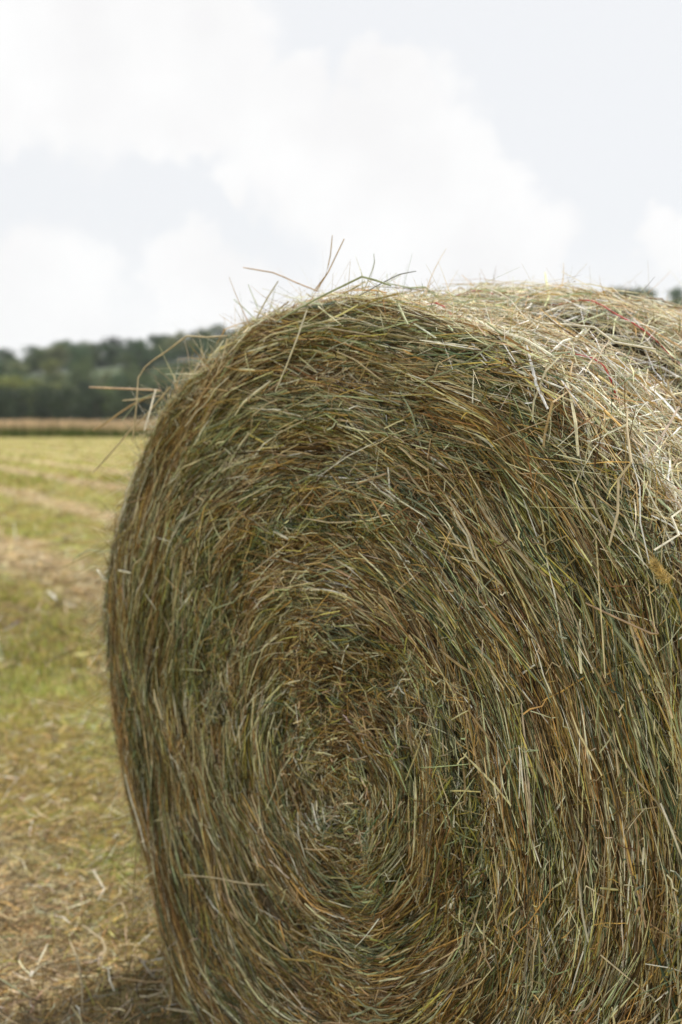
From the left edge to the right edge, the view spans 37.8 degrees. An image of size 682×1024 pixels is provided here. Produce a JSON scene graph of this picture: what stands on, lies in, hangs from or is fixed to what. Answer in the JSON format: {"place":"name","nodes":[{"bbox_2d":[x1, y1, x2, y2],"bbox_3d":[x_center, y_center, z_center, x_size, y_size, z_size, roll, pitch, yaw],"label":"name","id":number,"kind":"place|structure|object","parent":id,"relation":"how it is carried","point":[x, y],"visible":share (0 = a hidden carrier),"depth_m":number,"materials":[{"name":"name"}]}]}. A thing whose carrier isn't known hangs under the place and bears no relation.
{"place":"outdoors","nodes":[
{"label":"outdoors","id":0,"kind":"place"},
{"bbox_2d":[0,418,158,437],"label":"tall grass","id":1,"kind":"structure","parent":0,"point":[34,428],"depth_m":75.19,"materials":[{"name":"beige plant"}]},
{"bbox_2d":[0,435,191,1023],"bbox_3d":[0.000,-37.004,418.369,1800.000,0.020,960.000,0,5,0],"label":"field","id":2,"kind":"structure","parent":0,"point":[57,459],"depth_m":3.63,"materials":[{"name":"green plant"}]},
{"bbox_2d":[0,375,16,393],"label":"broadleaf tree","id":3,"kind":"object","parent":2,"relation":"on","point":[2,381],"visible":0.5,"depth_m":209.89,"materials":[{"name":"green plant"}]},
{"bbox_2d":[0,387,16,420],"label":"broadleaf tree","id":4,"kind":"object","parent":2,"relation":"on","point":[3,406],"visible":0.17,"depth_m":200.16,"materials":[{"name":"green plant"}]},
{"bbox_2d":[0,385,22,420],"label":"broadleaf tree","id":5,"kind":"object","parent":2,"relation":"on","point":[7,400],"visible":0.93,"depth_m":192.60,"materials":[{"name":"green plant"}]},
{"bbox_2d":[0,373,32,420],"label":"broadleaf tree","id":6,"kind":"object","parent":2,"relation":"on","point":[19,381],"visible":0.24,"depth_m":211.76,"materials":[{"name":"green plant"}]},
{"bbox_2d":[7,387,34,419],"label":"broadleaf tree","id":7,"kind":"object","parent":2,"relation":"on","point":[16,394],"visible":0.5,"depth_m":199.83,"materials":[{"name":"green plant"}]},
{"bbox_2d":[17,377,45,420],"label":"broadleaf tree","id":8,"kind":"object","parent":2,"relation":"on","point":[37,381],"visible":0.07,"depth_m":214.17,"materials":[{"name":"green plant"}]},
{"bbox_2d":[16,382,55,420],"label":"broadleaf tree","id":9,"kind":"object","parent":2,"relation":"on","point":[32,413],"visible":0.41,"depth_m":197.73,"materials":[{"name":"green plant"}]},
{"bbox_2d":[27,387,56,420],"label":"broadleaf tree","id":10,"kind":"object","parent":2,"relation":"on","point":[44,412],"visible":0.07,"depth_m":202.00,"materials":[{"name":"green plant"}]},
{"bbox_2d":[24,384,71,421],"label":"broadleaf tree","id":11,"kind":"object","parent":2,"relation":"on","point":[40,398],"visible":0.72,"depth_m":194.50,"materials":[{"name":"green plant"}]},
{"bbox_2d":[29,379,73,420],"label":"broadleaf tree","id":12,"kind":"object","parent":2,"relation":"on","point":[48,383],"visible":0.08,"depth_m":212.99,"materials":[{"name":"green plant"}]},
{"bbox_2d":[40,382,90,421],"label":"broadleaf tree","id":13,"kind":"object","parent":2,"relation":"on","point":[60,399],"visible":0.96,"depth_m":191.93,"materials":[{"name":"green plant"}]},
{"bbox_2d":[54,388,85,420],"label":"broadleaf tree","id":14,"kind":"object","parent":2,"relation":"on","point":[76,410],"visible":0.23,"depth_m":200.22,"materials":[{"name":"green plant"}]},
{"bbox_2d":[0,461,191,1023],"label":"hay clippings","id":15,"kind":"object","parent":2,"relation":"on","point":[15,758],"visible":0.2,"depth_m":2.86,"materials":[{"name":"beige plant"}]},
{"bbox_2d":[0,978,29,997],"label":"fallen straw","id":16,"kind":"object","parent":15,"relation":"on","point":[14,987],"visible":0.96,"depth_m":2.12,"materials":[{"name":"beige plant"}]},
{"bbox_2d":[69,942,82,1021],"bbox_3d":[-0.562,1.005,2.132,0.014,0.093,0.173,-2,6,-22],"label":"fallen straw","id":17,"kind":"object","parent":15,"relation":"on","point":[74,952],"visible":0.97,"depth_m":2.13,"materials":[{"name":"beige plant"}]},
{"bbox_2d":[82,925,105,964],"bbox_3d":[-0.574,0.999,2.323,0.022,0.029,0.178,-3,6,-27],"label":"fallen straw","id":18,"kind":"object","parent":15,"relation":"on","point":[93,933],"visible":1,"depth_m":2.30,"materials":[{"name":"beige plant"}]},
{"bbox_2d":[92,870,104,899],"bbox_3d":[-0.630,0.959,2.588,0.021,0.023,0.178,-2,5,-18],"label":"fallen straw","id":19,"kind":"object","parent":15,"relation":"on","point":[98,879],"visible":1,"depth_m":2.56,"materials":[{"name":"beige plant"}]},
{"bbox_2d":[105,903,126,918],"bbox_3d":[-0.549,0.978,2.451,0.069,0.029,0.018,2,6,25],"label":"fallen straw","id":20,"kind":"object","parent":15,"relation":"on","point":[112,907],"visible":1,"depth_m":2.46,"materials":[{"name":"beige plant"}]},
{"bbox_2d":[104,969,169,982],"bbox_3d":[-0.450,1.012,2.163,0.204,0.032,0.044,3,6,26],"label":"fallen straw","id":21,"kind":"object","parent":15,"relation":"on","point":[137,980],"visible":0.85,"depth_m":2.13,"materials":[{"name":"brown plant"}]},
{"bbox_2d":[141,960,155,978],"bbox_3d":[-0.419,1.001,2.174,0.033,0.052,0.011,-3,6,-28],"label":"fallen straw","id":22,"kind":"object","parent":15,"relation":"on","point":[146,967],"visible":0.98,"depth_m":2.17,"materials":[{"name":"beige plant"}]},
{"bbox_2d":[165,1008,192,1012],"bbox_3d":[-0.297,1.016,2.024,0.129,0.012,0.024,1,5,6],"label":"fallen straw","id":23,"kind":"object","parent":15,"relation":"on","point":[179,1010],"visible":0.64,"depth_m":2.02,"materials":[{"name":"beige plant"}]},
{"bbox_2d":[75,383,116,421],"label":"broadleaf tree","id":24,"kind":"object","parent":2,"relation":"on","point":[92,385],"visible":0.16,"depth_m":201.79,"materials":[{"name":"green plant"}]},
{"bbox_2d":[76,385,116,420],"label":"broadleaf tree","id":25,"kind":"object","parent":2,"relation":"on","point":[93,396],"visible":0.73,"depth_m":196.28,"materials":[{"name":"green plant"}]},
{"bbox_2d":[94,383,126,420],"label":"broadleaf tree","id":26,"kind":"object","parent":2,"relation":"on","point":[107,408],"visible":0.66,"depth_m":195.76,"materials":[{"name":"green plant"}]},
{"bbox_2d":[109,387,134,419],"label":"broadleaf tree","id":27,"kind":"object","parent":2,"relation":"on","point":[117,393],"visible":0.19,"depth_m":202.89,"materials":[{"name":"green plant"}]},
{"bbox_2d":[107,383,149,422],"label":"broadleaf tree","id":28,"kind":"object","parent":2,"relation":"on","point":[127,394],"visible":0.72,"depth_m":191.44,"materials":[{"name":"green plant"}]},
{"bbox_2d":[133,387,159,421],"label":"broadleaf tree","id":29,"kind":"object","parent":2,"relation":"on","point":[146,407],"visible":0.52,"depth_m":193.86,"materials":[{"name":"green plant"}]},
{"bbox_2d":[131,382,161,420],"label":"broadleaf tree","id":30,"kind":"object","parent":2,"relation":"on","point":[140,386],"visible":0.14,"depth_m":200.88,"materials":[{"name":"green plant"}]},
{"bbox_2d":[149,383,172,416],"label":"broadleaf tree","id":31,"kind":"object","parent":2,"relation":"on","point":[163,389],"visible":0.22,"depth_m":199.35,"materials":[{"name":"green plant"}]},
{"bbox_2d":[155,380,182,416],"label":"broadleaf tree","id":32,"kind":"object","parent":2,"relation":"on","point":[170,383],"visible":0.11,"depth_m":191.94,"materials":[{"name":"green plant"}]},
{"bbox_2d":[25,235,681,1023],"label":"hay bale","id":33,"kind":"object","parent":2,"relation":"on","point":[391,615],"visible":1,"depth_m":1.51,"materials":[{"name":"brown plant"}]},
{"bbox_2d":[9,359,204,420],"bbox_3d":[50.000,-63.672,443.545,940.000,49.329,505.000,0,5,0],"label":"hill","id":34,"kind":"structure","parent":0,"point":[100,371],"depth_m":289.89,"materials":[{"name":"green plant"}]},
{"bbox_2d":[0,351,11,367],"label":"broadleaf tree","id":35,"kind":"object","parent":34,"relation":"on","point":[2,359],"visible":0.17,"depth_m":299.16,"materials":[{"name":"green plant"}]},
{"bbox_2d":[0,347,21,377],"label":"broadleaf tree","id":36,"kind":"object","parent":34,"relation":"on","point":[4,353],"visible":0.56,"depth_m":292.50,"materials":[{"name":"green plant"}]},
{"bbox_2d":[2,360,29,380],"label":"broadleaf tree","id":37,"kind":"object","parent":34,"relation":"on","point":[15,364],"visible":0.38,"depth_m":270.09,"materials":[{"name":"green plant"}]},
{"bbox_2d":[2,367,32,384],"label":"broadleaf tree","id":38,"kind":"object","parent":34,"relation":"on","point":[17,372],"visible":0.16,"depth_m":248.68,"materials":[{"name":"green plant"}]},
{"bbox_2d":[18,344,43,373],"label":"broadleaf tree","id":39,"kind":"object","parent":34,"relation":"on","point":[30,347],"visible":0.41,"depth_m":317.97,"materials":[{"name":"green plant"}]},
{"bbox_2d":[21,346,51,375],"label":"broadleaf tree","id":40,"kind":"object","parent":34,"relation":"on","point":[34,363],"visible":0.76,"depth_m":298.30,"materials":[{"name":"green plant"}]},
{"bbox_2d":[35,369,66,386],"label":"broadleaf tree","id":41,"kind":"object","parent":34,"relation":"on","point":[55,373],"visible":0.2,"depth_m":249.99,"materials":[{"name":"green plant"}]},
{"bbox_2d":[37,359,66,380],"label":"broadleaf tree","id":42,"kind":"object","parent":34,"relation":"on","point":[53,365],"visible":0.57,"depth_m":276.02,"materials":[{"name":"green plant"}]},
{"bbox_2d":[44,342,73,370],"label":"broadleaf tree","id":43,"kind":"object","parent":34,"relation":"on","point":[59,349],"visible":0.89,"depth_m":297.02,"materials":[{"name":"green plant"}]},
{"bbox_2d":[47,340,72,370],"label":"broadleaf tree","id":44,"kind":"object","parent":34,"relation":"on","point":[66,347],"visible":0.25,"depth_m":311.11,"materials":[{"name":"green plant"}]},
{"bbox_2d":[56,339,75,370],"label":"broadleaf tree","id":45,"kind":"object","parent":34,"relation":"on","point":[67,342],"visible":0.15,"depth_m":323.30,"materials":[{"name":"green plant"}]},
{"bbox_2d":[54,380,87,410],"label":"broadleaf tree","id":46,"kind":"object","parent":34,"relation":"on","point":[68,388],"visible":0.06,"depth_m":215.21,"materials":[{"name":"green plant"}]},
{"bbox_2d":[65,342,79,364],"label":"broadleaf tree","id":47,"kind":"object","parent":34,"relation":"on","point":[76,346],"visible":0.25,"depth_m":314.39,"materials":[{"name":"green plant"}]},
{"bbox_2d":[61,362,91,384],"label":"broadleaf tree","id":48,"kind":"object","parent":34,"relation":"on","point":[79,374],"visible":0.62,"depth_m":253.59,"materials":[{"name":"green plant"}]},
{"bbox_2d":[66,349,94,379],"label":"broadleaf tree","id":49,"kind":"object","parent":34,"relation":"on","point":[77,355],"visible":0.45,"depth_m":275.36,"materials":[{"name":"green plant"}]},
{"bbox_2d":[70,343,94,364],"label":"broadleaf tree","id":50,"kind":"object","parent":34,"relation":"on","point":[84,348],"visible":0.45,"depth_m":299.94,"materials":[{"name":"green plant"}]},
{"bbox_2d":[73,384,95,418],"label":"broadleaf tree","id":51,"kind":"object","parent":34,"relation":"on","point":[80,393],"visible":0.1,"depth_m":214.93,"materials":[{"name":"green plant"}]},
{"bbox_2d":[77,380,93,409],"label":"broadleaf tree","id":52,"kind":"object","parent":34,"relation":"on","point":[85,382],"visible":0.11,"depth_m":231.12,"materials":[{"name":"green plant"}]},
{"bbox_2d":[74,355,100,385],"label":"broadleaf tree","id":53,"kind":"object","parent":34,"relation":"on","point":[93,377],"visible":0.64,"depth_m":267.51,"materials":[{"name":"green plant"}]},
{"bbox_2d":[87,342,102,365],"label":"broadleaf tree","id":54,"kind":"object","parent":34,"relation":"on","point":[93,354],"visible":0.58,"depth_m":319.38,"materials":[{"name":"green plant"}]},
{"bbox_2d":[87,343,104,368],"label":"broadleaf tree","id":55,"kind":"object","parent":34,"relation":"on","point":[96,355],"visible":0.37,"depth_m":322.56,"materials":[{"name":"green plant"}]},
{"bbox_2d":[95,370,116,391],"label":"broadleaf tree","id":56,"kind":"object","parent":34,"relation":"on","point":[105,378],"visible":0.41,"depth_m":254.16,"materials":[{"name":"green plant"}]},
{"bbox_2d":[92,341,120,367],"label":"broadleaf tree","id":57,"kind":"object","parent":34,"relation":"on","point":[103,364],"visible":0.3,"depth_m":324.46,"materials":[{"name":"green plant"}]},
{"bbox_2d":[100,342,119,366],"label":"broadleaf tree","id":58,"kind":"object","parent":34,"relation":"on","point":[103,357],"visible":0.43,"depth_m":316.68,"materials":[{"name":"green plant"}]},
{"bbox_2d":[100,336,127,366],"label":"broadleaf tree","id":59,"kind":"object","parent":34,"relation":"on","point":[113,351],"visible":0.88,"depth_m":299.60,"materials":[{"name":"green plant"}]},
{"bbox_2d":[105,373,132,420],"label":"broadleaf tree","id":60,"kind":"object","parent":34,"relation":"on","point":[121,381],"visible":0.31,"depth_m":222.30,"materials":[{"name":"green plant"}]},
{"bbox_2d":[111,351,143,379],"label":"broadleaf tree","id":61,"kind":"object","parent":34,"relation":"on","point":[127,368],"visible":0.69,"depth_m":270.70,"materials":[{"name":"green plant"}]},
{"bbox_2d":[118,346,138,365],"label":"broadleaf tree","id":62,"kind":"object","parent":34,"relation":"on","point":[127,352],"visible":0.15,"depth_m":327.20,"materials":[{"name":"green plant"}]},
{"bbox_2d":[117,338,142,364],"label":"broadleaf tree","id":63,"kind":"object","parent":34,"relation":"on","point":[125,343],"visible":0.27,"depth_m":313.18,"materials":[{"name":"green plant"}]},
{"bbox_2d":[124,369,147,386],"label":"broadleaf tree","id":64,"kind":"object","parent":34,"relation":"on","point":[135,371],"visible":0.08,"depth_m":248.48,"materials":[{"name":"green plant"}]},
{"bbox_2d":[127,338,149,361],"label":"broadleaf tree","id":65,"kind":"object","parent":34,"relation":"on","point":[139,345],"visible":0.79,"depth_m":297.52,"materials":[{"name":"green plant"}]},
{"bbox_2d":[126,372,158,404],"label":"broadleaf tree","id":66,"kind":"object","parent":34,"relation":"on","point":[134,381],"visible":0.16,"depth_m":232.97,"materials":[{"name":"green plant"}]},
{"bbox_2d":[135,355,160,381],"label":"broadleaf tree","id":67,"kind":"object","parent":34,"relation":"on","point":[145,361],"visible":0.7,"depth_m":272.02,"materials":[{"name":"green plant"}]},
{"bbox_2d":[134,379,169,415],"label":"broadleaf tree","id":68,"kind":"object","parent":34,"relation":"on","point":[149,383],"visible":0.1,"depth_m":223.81,"materials":[{"name":"green plant"}]},
{"bbox_2d":[141,334,167,365],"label":"broadleaf tree","id":69,"kind":"object","parent":34,"relation":"on","point":[156,339],"visible":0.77,"depth_m":293.31,"materials":[{"name":"green plant"}]},
{"bbox_2d":[148,339,167,360],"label":"broadleaf tree","id":70,"kind":"object","parent":34,"relation":"on","point":[163,342],"visible":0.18,"depth_m":314.83,"materials":[{"name":"green plant"}]},
{"bbox_2d":[149,335,170,362],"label":"broadleaf tree","id":71,"kind":"object","parent":34,"relation":"on","point":[162,344],"visible":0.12,"depth_m":324.64,"materials":[{"name":"green plant"}]},
{"bbox_2d":[146,366,175,385],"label":"broadleaf tree","id":72,"kind":"object","parent":34,"relation":"on","point":[160,375],"visible":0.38,"depth_m":252.11,"materials":[{"name":"green plant"}]},
{"bbox_2d":[155,333,175,363],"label":"broadleaf tree","id":73,"kind":"object","parent":34,"relation":"on","point":[166,336],"visible":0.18,"depth_m":325.41,"materials":[{"name":"green plant"}]},
{"bbox_2d":[160,336,184,363],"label":"broadleaf tree","id":74,"kind":"object","parent":34,"relation":"on","point":[167,356],"visible":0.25,"depth_m":308.14,"materials":[{"name":"green plant"}]},
{"bbox_2d":[164,373,186,396],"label":"broadleaf tree","id":75,"kind":"object","parent":34,"relation":"on","point":[179,381],"visible":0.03,"depth_m":213.94,"materials":[{"name":"green plant"}]},
{"bbox_2d":[162,330,197,361],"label":"broadleaf tree","id":76,"kind":"object","parent":34,"relation":"on","point":[181,345],"visible":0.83,"depth_m":294.51,"materials":[{"name":"green plant"}]},
{"bbox_2d":[163,348,196,381],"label":"broadleaf tree","id":77,"kind":"object","parent":34,"relation":"on","point":[179,353],"visible":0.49,"depth_m":270.14,"materials":[{"name":"green plant"}]},
{"bbox_2d":[173,358,194,384],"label":"broadleaf tree","id":78,"kind":"object","parent":34,"relation":"on","point":[187,363],"visible":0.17,"depth_m":251.43,"materials":[{"name":"green plant"}]},
{"bbox_2d":[184,329,199,358],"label":"broadleaf tree","id":79,"kind":"object","parent":34,"relation":"on","point":[192,347],"visible":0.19,"depth_m":323.77,"materials":[{"name":"green plant"}]},
{"bbox_2d":[187,327,211,359],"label":"broadleaf tree","id":80,"kind":"object","parent":34,"relation":"on","point":[202,329],"visible":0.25,"depth_m":318.19,"materials":[{"name":"green plant"}]},
{"bbox_2d":[189,339,213,370],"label":"broadleaf tree","id":81,"kind":"object","parent":34,"relation":"on","point":[204,345],"visible":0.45,"depth_m":272.56,"materials":[{"name":"green plant"}]},
{"bbox_2d":[194,328,214,351],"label":"broadleaf tree","id":82,"kind":"object","parent":34,"relation":"on","point":[202,334],"visible":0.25,"depth_m":317.15,"materials":[{"name":"green plant"}]},
{"bbox_2d":[205,337,222,354],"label":"broadleaf tree","id":83,"kind":"object","parent":34,"relation":"on","point":[213,339],"visible":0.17,"depth_m":295.59,"materials":[{"name":"green plant"}]},
{"bbox_2d":[208,323,227,334],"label":"broadleaf tree","id":84,"kind":"object","parent":34,"relation":"on","point":[214,328],"visible":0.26,"depth_m":328.30,"materials":[{"name":"green plant"}]},
{"bbox_2d":[208,339,230,356],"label":"broadleaf tree","id":85,"kind":"object","parent":34,"relation":"on","point":[217,346],"visible":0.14,"depth_m":270.60,"materials":[{"name":"green plant"}]},
{"bbox_2d":[214,328,229,340],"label":"broadleaf tree","id":86,"kind":"object","parent":34,"relation":"on","point":[224,333],"visible":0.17,"depth_m":314.58,"materials":[{"name":"green plant"}]},
{"bbox_2d":[221,285,681,342],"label":"wood","id":87,"kind":"object","parent":34,"relation":"on","point":[621,292],"depth_m":308.73,"materials":[{"name":"green plant"}]},
{"bbox_2d":[667,286,681,302],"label":"broadleaf tree","id":88,"kind":"object","parent":34,"relation":"on","point":[675,290],"visible":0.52,"depth_m":320.37,"materials":[{"name":"green plant"}]},
{"bbox_2d":[668,291,681,305],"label":"broadleaf tree","id":89,"kind":"object","parent":34,"relation":"on","point":[676,296],"visible":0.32,"depth_m":299.98,"materials":[{"name":"green plant"}]},
{"bbox_2d":[0,0,681,373],"label":"sky","id":90,"kind":"structure","parent":0,"point":[153,153],"materials":[{"name":"white"}]}
]}

